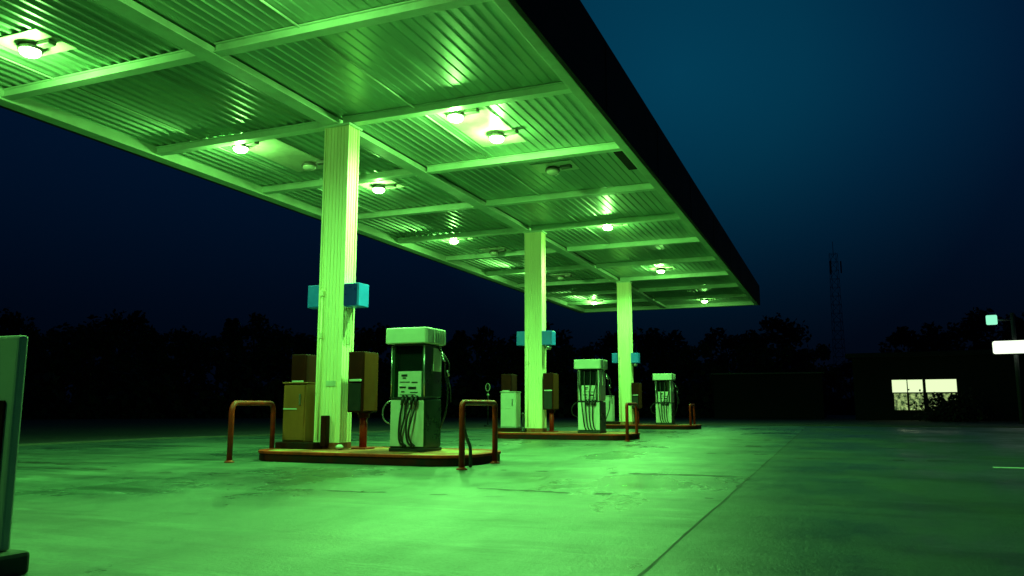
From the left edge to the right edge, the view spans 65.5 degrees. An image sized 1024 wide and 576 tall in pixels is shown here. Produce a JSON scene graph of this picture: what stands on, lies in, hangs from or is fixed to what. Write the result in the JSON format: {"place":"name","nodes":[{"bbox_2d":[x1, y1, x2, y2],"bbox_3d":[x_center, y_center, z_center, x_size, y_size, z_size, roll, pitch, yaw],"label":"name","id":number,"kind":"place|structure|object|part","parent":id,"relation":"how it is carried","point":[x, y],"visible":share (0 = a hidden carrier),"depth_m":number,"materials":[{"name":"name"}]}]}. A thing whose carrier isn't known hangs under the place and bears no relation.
{"place":"outdoors","nodes":[
{"label":"outdoors","id":0,"kind":"place"},
{"bbox_2d":[336,444,342,449],"bbox_3d":[-2.413,2.228,11.142,0.107,0.077,0.110,-3,-9,22],"label":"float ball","id":1,"kind":"object","parent":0,"point":[339,447],"visible":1,"depth_m":11.11,"materials":[{"name":"white plastic"}]},
{"bbox_2d":[9,426,806,575],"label":"concrete apron","id":2,"kind":"object","parent":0,"point":[133,512],"visible":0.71,"depth_m":5.89,"materials":[{"name":"concrete"}]},
{"bbox_2d":[0,335,29,575],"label":"roadside cabinet","id":3,"kind":"object","parent":2,"relation":"on","point":[13,358],"visible":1,"depth_m":3.58,"materials":[{"name":"metal"}]},
{"bbox_2d":[224,400,275,462],"bbox_3d":[-3.631,1.987,11.158,0.132,0.810,1.388,-1,-9,8],"label":"hoop guard","id":4,"kind":"object","parent":2,"relation":"on","point":[234,404],"visible":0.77,"depth_m":10.78,"materials":[{"name":"red paint"}]},
{"bbox_2d":[258,446,500,466],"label":"pump island","id":5,"kind":"structure","parent":2,"relation":"on","point":[446,457],"depth_m":10.29,"materials":[{"name":"red paint"}]},
{"bbox_2d":[275,382,321,448],"bbox_3d":[-3.035,1.861,11.662,0.660,0.952,0.460,-3,-9,22],"label":"service cabinet","id":6,"kind":"object","parent":5,"relation":"on","point":[298,415],"visible":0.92,"depth_m":11.56,"materials":[{"name":"yellow metal"}]},
{"bbox_3d":[-3.171,1.811,11.573,0.360,0.785,0.013,-3,-9,22],"label":"door","id":7,"kind":"part","parent":6,"relation":"part of","materials":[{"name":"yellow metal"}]},
{"bbox_2d":[291,354,316,381],"bbox_3d":[-3.155,1.712,12.120,0.270,1.380,0.432,-3,-9,22],"label":"pedestal box","id":8,"kind":"object","parent":5,"relation":"on","point":[303,367],"visible":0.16,"depth_m":12.04,"materials":[{"name":"brown metal"}]},
{"bbox_2d":[347,351,378,448],"bbox_3d":[-2.159,1.616,11.471,0.270,1.380,0.432,-3,-9,22],"label":"pedestal box","id":9,"kind":"object","parent":5,"relation":"on","point":[362,383],"visible":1,"depth_m":11.39,"materials":[{"name":"brown metal"}]},
{"bbox_2d":[0,0,759,448],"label":"forecourt canopy","id":10,"kind":"object","parent":5,"relation":"on","point":[360,98],"visible":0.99,"depth_m":12.17,"materials":[{"name":"metal"}]},
{"bbox_2d":[17,38,55,58],"bbox_3d":[-5.788,-2.912,9.707,0.522,0.150,0.284,-3,-9,22],"label":"canopy lamp","id":11,"kind":"object","parent":10,"relation":"attached to","point":[29,50],"visible":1,"depth_m":9.65,"materials":[{"name":"grey"}]},
{"bbox_2d":[232,141,258,152],"bbox_3d":[-4.475,-2.367,13.380,0.522,0.150,0.284,-5,-10,29],"label":"canopy lamp","id":12,"kind":"object","parent":10,"relation":"attached to","point":[241,148],"visible":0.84,"depth_m":13.34,"materials":[{"name":"grey"}]},
{"bbox_2d":[301,160,323,170],"bbox_3d":[-3.568,-2.213,14.421,0.522,0.150,0.284,-3,-9,21],"label":"canopy lamp","id":13,"kind":"object","parent":10,"relation":"attached to","point":[309,166],"visible":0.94,"depth_m":14.37,"materials":[{"name":"glass"}]},
{"bbox_2d":[307,285,318,308],"bbox_3d":[-2.904,0.138,12.012,0.300,0.340,0.187,-3,-9,22],"label":"column sign","id":14,"kind":"object","parent":10,"relation":"attached to","point":[313,296],"visible":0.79,"depth_m":11.94,"materials":[{"name":"blue plastic"}]},
{"bbox_2d":[343,283,368,307],"bbox_3d":[-2.329,0.114,11.783,0.320,0.340,0.278,-3,-9,22],"label":"column sign","id":15,"kind":"object","parent":10,"relation":"attached to","point":[356,295],"visible":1,"depth_m":11.66,"materials":[{"name":"blue plastic"}]},
{"bbox_2d":[372,183,396,192],"bbox_3d":[-2.563,-1.988,15.937,0.522,0.150,0.284,-3,-9,22],"label":"canopy lamp","id":16,"kind":"object","parent":10,"relation":"attached to","point":[378,188],"visible":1,"depth_m":15.88,"materials":[{"name":"grey"}]},
{"bbox_2d":[449,238,467,243],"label":"canopy lamp","id":17,"kind":"object","parent":10,"relation":"attached to","point":[453,241],"visible":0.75,"depth_m":20.88,"materials":[{"name":"grey"}]},
{"bbox_2d":[446,108,479,122],"bbox_3d":[-0.740,-2.581,11.933,0.522,0.150,0.284,-4,-9,24],"label":"canopy lamp","id":18,"kind":"object","parent":10,"relation":"attached to","point":[455,116],"visible":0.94,"depth_m":11.88,"materials":[{"name":"grey"}]},
{"bbox_2d":[489,249,505,255],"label":"canopy lamp","id":19,"kind":"object","parent":10,"relation":"attached to","point":[493,252],"visible":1,"depth_m":22.53,"materials":[{"name":"glass"}]},
{"bbox_2d":[488,129,518,142],"bbox_3d":[-0.143,-2.445,12.856,0.522,0.150,0.284,-5,-10,29],"label":"canopy lamp","id":20,"kind":"object","parent":10,"relation":"attached to","point":[496,137],"visible":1,"depth_m":12.80,"materials":[{"name":"grey"}]},
{"bbox_2d":[517,331,524,345],"bbox_3d":[0.281,1.234,19.412,0.300,0.340,0.187,-3,-9,22],"label":"column sign","id":21,"kind":"object","parent":10,"relation":"attached to","point":[520,338],"visible":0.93,"depth_m":19.34,"materials":[{"name":"blue plastic"}]},
{"bbox_2d":[542,331,555,349],"bbox_3d":[0.856,1.265,19.175,0.320,0.450,0.278,-3,-9,22],"label":"column sign","id":22,"kind":"object","parent":10,"relation":"attached to","point":[548,339],"visible":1,"depth_m":19.05,"materials":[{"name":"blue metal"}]},
{"bbox_2d":[545,164,571,175],"bbox_3d":[0.855,-2.172,14.696,0.522,0.150,0.284,-5,-10,30],"label":"canopy lamp","id":23,"kind":"object","parent":10,"relation":"attached to","point":[552,170],"visible":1,"depth_m":14.65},
{"bbox_2d":[557,275,571,279],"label":"canopy lamp","id":24,"kind":"object","parent":10,"relation":"attached to","point":[560,277],"visible":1,"depth_m":26.89,"materials":[{"name":"glass"}]},
{"bbox_2d":[602,224,622,230],"bbox_3d":[2.432,-1.487,19.317,0.522,0.150,0.284,-5,-10,29],"label":"canopy lamp","id":25,"kind":"object","parent":10,"relation":"attached to","point":[610,227],"visible":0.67,"depth_m":19.28,"materials":[{"name":"grey"}]},
{"bbox_2d":[612,353,617,362],"bbox_3d":[3.599,2.412,27.357,0.300,0.340,0.187,-3,-9,22],"label":"column sign","id":26,"kind":"object","parent":10,"relation":"attached to","point":[614,357],"visible":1,"depth_m":27.29,"materials":[{"name":"blue plastic"}]},
{"bbox_2d":[631,353,639,365],"bbox_3d":[4.174,2.442,27.120,0.320,0.450,0.278,-3,-9,22],"label":"column sign","id":27,"kind":"object","parent":10,"relation":"attached to","point":[635,358],"visible":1,"depth_m":26.99,"materials":[{"name":"blue plastic"}]},
{"bbox_2d":[656,268,672,272],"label":"canopy lamp","id":28,"kind":"object","parent":10,"relation":"attached to","point":[660,270],"visible":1,"depth_m":25.53,"materials":[{"name":"grey"}]},
{"bbox_2d":[701,299,713,302],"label":"canopy lamp","id":29,"kind":"object","parent":10,"relation":"attached to","point":[704,300],"visible":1,"depth_m":32.90,"materials":[{"name":"grey"}]},
{"bbox_2d":[382,327,450,451],"bbox_3d":[-1.334,1.408,11.036,0.877,1.665,0.680,-3,-9,22],"label":"fuel pump","id":30,"kind":"object","parent":5,"relation":"on","point":[417,356],"visible":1,"depth_m":10.84,"materials":[{"name":"white metal"}]},
{"bbox_2d":[398,346,422,370],"bbox_3d":[-1.386,0.969,10.956,0.416,0.330,0.022,-3,-9,22],"label":"display window","id":31,"kind":"structure","parent":30,"relation":"in","point":[409,357],"depth_m":10.95,"materials":[{"name":"black glass"}]},
{"bbox_2d":[456,400,499,469],"bbox_3d":[-0.404,1.796,9.868,0.132,0.810,1.244,-3,-9,19],"label":"hoop guard","id":32,"kind":"object","parent":2,"relation":"on","point":[464,403],"visible":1,"depth_m":9.71,"materials":[{"name":"red paint"}]},
{"bbox_2d":[465,412,471,466],"bbox_3d":[-0.537,1.828,9.580,0.046,0.664,0.401,-2,-9,10],"label":"rubber hose","id":33,"kind":"object","parent":32,"relation":"hanging from","point":[469,448],"visible":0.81,"depth_m":9.66,"materials":[{"name":"black rubber"}]},
{"bbox_2d":[17,439,945,498],"bbox_3d":[0.933,2.345,10.827,15.121,0.001,8.708,4,-10,-27],"label":"pavement crack","id":34,"kind":"object","parent":2,"relation":"on","point":[494,488],"visible":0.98,"depth_m":8.62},
{"bbox_2d":[19,425,1023,445],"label":"kerb","id":35,"kind":"structure","parent":2,"relation":"on","point":[26,444],"depth_m":21.96,"materials":[{"name":"concrete"}]},
{"bbox_2d":[498,431,639,439],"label":"pump island","id":36,"kind":"structure","parent":2,"relation":"on","point":[567,435],"depth_m":17.69,"materials":[{"name":"red paint"}]},
{"bbox_2d":[501,374,516,391],"bbox_3d":[-0.077,2.815,19.563,0.270,1.380,0.432,-3,-9,22],"label":"pedestal box","id":37,"kind":"object","parent":36,"relation":"on","point":[508,382],"visible":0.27,"depth_m":19.49,"materials":[{"name":"brown metal"}]},
{"bbox_2d":[498,391,526,431],"bbox_3d":[0.044,2.964,19.105,0.660,0.952,0.460,-3,-9,22],"label":"service cabinet","id":38,"kind":"object","parent":36,"relation":"on","point":[510,412],"visible":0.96,"depth_m":19.01,"materials":[{"name":"white metal"}]},
{"bbox_3d":[-0.092,2.914,19.016,0.360,0.785,0.013,-3,-9,22],"label":"door","id":39,"kind":"part","parent":38,"relation":"part of","materials":[{"name":"white metal"}]},
{"bbox_2d":[520,413,524,431],"bbox_3d":[0.256,3.154,18.694,0.120,0.456,0.120,-3,-9,22],"label":"valve post","id":40,"kind":"object","parent":36,"relation":"on","point":[522,429],"visible":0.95,"depth_m":18.67,"materials":[{"name":"grey metal"}]},
{"bbox_2d":[543,373,558,431],"bbox_3d":[0.919,2.719,18.915,0.270,1.380,0.432,-3,-9,22],"label":"pedestal box","id":41,"kind":"object","parent":36,"relation":"on","point":[551,393],"visible":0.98,"depth_m":18.82,"materials":[{"name":"brown metal"}]},
{"bbox_2d":[571,359,612,432],"bbox_3d":[1.834,2.504,18.436,0.877,1.665,0.694,-3,-9,22],"label":"fuel pump","id":42,"kind":"object","parent":36,"relation":"on","point":[592,416],"visible":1,"depth_m":18.23,"materials":[{"name":"white metal"}]},
{"bbox_2d":[581,370,597,384],"bbox_3d":[1.785,2.066,18.362,0.416,0.330,0.022,-3,-9,22],"label":"display window","id":43,"kind":"structure","parent":42,"relation":"in","point":[587,372],"depth_m":18.35,"materials":[{"name":"black glass"}]},
{"bbox_2d":[625,402,639,440],"bbox_3d":[2.619,2.910,17.387,0.132,0.810,1.244,-3,-9,19],"label":"hoop guard","id":44,"kind":"object","parent":2,"relation":"on","point":[627,404],"visible":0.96,"depth_m":16.91,"materials":[{"name":"red paint"}]},
{"bbox_2d":[606,424,701,429],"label":"pump island","id":45,"kind":"structure","parent":2,"relation":"on","point":[655,426],"depth_m":25.56,"materials":[{"name":"red paint"}]},
{"bbox_2d":[603,396,619,423],"bbox_3d":[3.334,4.143,27.061,0.660,0.952,0.460,-3,-9,22],"label":"service cabinet","id":46,"kind":"object","parent":45,"relation":"on","point":[610,419],"visible":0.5,"depth_m":26.93,"materials":[{"name":"white metal"}]},
{"bbox_3d":[3.198,4.093,26.972,0.360,0.785,0.013,-3,-9,22],"label":"door","id":47,"kind":"part","parent":46,"relation":"part of","materials":[{"name":"white metal"}]},
{"bbox_2d":[631,383,641,423],"bbox_3d":[4.209,3.898,26.871,0.270,1.380,0.432,-3,-9,22],"label":"pedestal box","id":48,"kind":"object","parent":45,"relation":"on","point":[636,391],"visible":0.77,"depth_m":26.77,"materials":[{"name":"brown metal"}]},
{"bbox_2d":[651,373,678,424],"bbox_3d":[5.060,3.687,26.418,0.877,1.665,0.694,-3,-9,22],"label":"fuel pump","id":49,"kind":"object","parent":45,"relation":"on","point":[665,413],"visible":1,"depth_m":26.20,"materials":[{"name":"white metal"}]},
{"bbox_2d":[657,381,669,390],"bbox_3d":[5.011,3.249,26.344,0.416,0.330,0.022,-3,-9,22],"label":"display window","id":50,"kind":"structure","parent":49,"relation":"in","point":[667,386],"depth_m":26.34,"materials":[{"name":"black glass"}]},
{"bbox_2d":[689,404,695,424],"bbox_3d":[5.900,4.194,26.052,0.132,0.810,1.244,-3,-9,19],"label":"hoop guard","id":51,"kind":"object","parent":2,"relation":"on","point":[690,418],"visible":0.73,"depth_m":25.60,"materials":[{"name":"red paint"}]},
{"bbox_2d":[637,427,805,575],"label":"pavement joint","id":52,"kind":"object","parent":2,"relation":"on","point":[671,546],"visible":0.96,"depth_m":5.10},
{"bbox_2d":[19,414,855,441],"bbox_3d":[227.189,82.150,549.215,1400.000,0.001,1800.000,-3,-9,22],"label":"ground","id":53,"kind":"structure","parent":0,"point":[46,429],"depth_m":29.39,"materials":[{"name":"concrete"}]},
{"bbox_2d":[0,307,37,335],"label":"broadleaf tree","id":54,"kind":"object","parent":53,"relation":"on","point":[11,322],"visible":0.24,"depth_m":56.89,"materials":[{"name":"green plant"}]},
{"bbox_2d":[70,309,163,398],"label":"broadleaf tree","id":55,"kind":"object","parent":53,"relation":"on","point":[130,324],"visible":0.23,"depth_m":61.91,"materials":[{"name":"green plant"}]},
{"bbox_2d":[207,312,297,406],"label":"broadleaf tree","id":56,"kind":"object","parent":53,"relation":"on","point":[239,355],"visible":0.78,"depth_m":54.51,"materials":[{"name":"green plant"}]},
{"bbox_2d":[305,327,390,385],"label":"broadleaf tree","id":57,"kind":"object","parent":53,"relation":"on","point":[365,337],"visible":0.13,"depth_m":57.92,"materials":[{"name":"green plant"}]},
{"bbox_2d":[358,322,394,383],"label":"broadleaf tree","id":58,"kind":"object","parent":53,"relation":"on","point":[380,333],"visible":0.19,"depth_m":68.39,"materials":[{"name":"green plant"}]},
{"bbox_2d":[378,361,390,384],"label":"broadleaf tree","id":59,"kind":"object","parent":53,"relation":"on","point":[386,378],"visible":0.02,"depth_m":64.71,"materials":[{"name":"green plant"}]},
{"bbox_2d":[441,325,511,398],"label":"broadleaf tree","id":60,"kind":"object","parent":53,"relation":"on","point":[491,367],"visible":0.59,"depth_m":58.10,"materials":[{"name":"green plant"}]},
{"bbox_2d":[482,338,524,398],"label":"broadleaf tree","id":61,"kind":"object","parent":53,"relation":"on","point":[511,369],"visible":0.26,"depth_m":59.99,"materials":[{"name":"green plant"}]},
{"bbox_2d":[494,322,573,402],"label":"broadleaf tree","id":62,"kind":"object","parent":53,"relation":"on","point":[560,341],"visible":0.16,"depth_m":59.58,"materials":[{"name":"green plant"}]},
{"bbox_2d":[546,344,605,410],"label":"broadleaf tree","id":63,"kind":"object","parent":53,"relation":"on","point":[565,375],"visible":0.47,"depth_m":55.34,"materials":[{"name":"green plant"}]},
{"bbox_2d":[589,330,618,392],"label":"broadleaf tree","id":64,"kind":"object","parent":53,"relation":"on","point":[609,338],"visible":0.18,"depth_m":68.78,"materials":[{"name":"green plant"}]},
{"bbox_2d":[598,327,684,404],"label":"broadleaf tree","id":65,"kind":"object","parent":53,"relation":"on","point":[659,361],"visible":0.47,"depth_m":62.34,"materials":[{"name":"green plant"}]},
{"bbox_2d":[633,329,706,406],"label":"broadleaf tree","id":66,"kind":"object","parent":53,"relation":"on","point":[670,343],"visible":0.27,"depth_m":62.17,"materials":[{"name":"green plant"}]},
{"bbox_2d":[666,340,726,409],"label":"broadleaf tree","id":67,"kind":"object","parent":53,"relation":"on","point":[680,363],"visible":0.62,"depth_m":55.87,"materials":[{"name":"green plant"}]},
{"bbox_2d":[697,327,757,388],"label":"broadleaf tree","id":68,"kind":"object","parent":53,"relation":"on","point":[720,360],"visible":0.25,"depth_m":66.23,"materials":[{"name":"green plant"}]},
{"bbox_2d":[724,329,800,372],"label":"broadleaf tree","id":69,"kind":"object","parent":53,"relation":"on","point":[759,343],"visible":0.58,"depth_m":56.75,"materials":[{"name":"green plant"}]},
{"bbox_2d":[752,312,811,372],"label":"broadleaf tree","id":70,"kind":"object","parent":53,"relation":"on","point":[792,333],"visible":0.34,"depth_m":63.78,"materials":[{"name":"green plant"}]},
{"bbox_2d":[829,241,848,397],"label":"lattice mast","id":71,"kind":"object","parent":53,"relation":"on","point":[837,278],"visible":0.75,"depth_m":158.53,"materials":[{"name":"metal"}]},
{"bbox_2d":[878,321,953,352],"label":"broadleaf tree","id":72,"kind":"object","parent":53,"relation":"on","point":[901,337],"visible":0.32,"depth_m":75.81,"materials":[{"name":"green plant"}]},
{"bbox_2d":[907,326,972,351],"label":"broadleaf tree","id":73,"kind":"object","parent":53,"relation":"on","point":[962,347],"visible":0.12,"depth_m":79.20,"materials":[{"name":"green plant"}]},
{"bbox_2d":[941,307,1003,350],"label":"broadleaf tree","id":74,"kind":"object","parent":53,"relation":"on","point":[976,324],"visible":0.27,"depth_m":76.63,"materials":[{"name":"green plant"}]},
{"bbox_2d":[978,324,1021,348],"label":"broadleaf tree","id":75,"kind":"object","parent":53,"relation":"on","point":[1004,335],"visible":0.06,"depth_m":75.91,"materials":[{"name":"green plant"}]},
{"bbox_2d":[0,0,1023,401],"label":"sky","id":76,"kind":"structure","parent":0,"point":[890,133],"materials":[{"name":"blue"}]},
{"bbox_2d":[19,417,1023,567],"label":"road","id":77,"kind":"structure","parent":0,"point":[728,421],"depth_m":34.16,"materials":[{"name":"asphalt"}]},
{"bbox_2d":[484,383,491,425],"bbox_3d":[-0.883,4.280,29.222,0.280,1.570,0.273,-3,-9,22],"label":"hook post","id":78,"kind":"object","parent":77,"relation":"on","point":[488,389],"visible":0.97,"depth_m":29.24,"materials":[{"name":"grey metal"}]},
{"bbox_2d":[710,372,824,418],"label":"shed","id":79,"kind":"structure","parent":77,"relation":"on","point":[784,395],"depth_m":47.19,"materials":[{"name":"black"}]},
{"bbox_2d":[845,349,1023,420],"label":"roadside shop","id":80,"kind":"structure","parent":77,"relation":"on","point":[883,382],"depth_m":41.47,"materials":[{"name":"grey"}]},
{"bbox_2d":[891,379,924,410],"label":"window","id":81,"kind":"structure","parent":80,"relation":"in","point":[900,395],"depth_m":41.85,"materials":[{"name":"grey"}]},
{"bbox_2d":[924,378,958,410],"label":"window","id":82,"kind":"structure","parent":80,"relation":"in","point":[945,386],"depth_m":41.15,"materials":[{"name":"grey"}]},
{"bbox_2d":[906,386,995,421],"bbox_3d":[21.270,5.683,38.764,3.862,1.784,2.188,-3,-9,22],"label":"garden bush","id":83,"kind":"object","parent":77,"relation":"on","point":[950,410],"visible":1,"depth_m":38.40,"materials":[{"name":"green plant"}]},
{"bbox_2d":[986,313,1023,423],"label":"pole sign","id":84,"kind":"object","parent":77,"relation":"on","point":[1014,346],"visible":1,"depth_m":33.88,"materials":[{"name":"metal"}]},
{"bbox_2d":[641,426,1023,575],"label":"drive lane","id":85,"kind":"structure","parent":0,"point":[861,502],"depth_m":5.61,"materials":[{"name":"concrete"}]},
{"bbox_2d":[994,467,1023,468],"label":"painted line","id":86,"kind":"object","parent":85,"relation":"on","point":[1010,467],"visible":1,"depth_m":9.56,"materials":[{"name":"white paint"}]}
]}

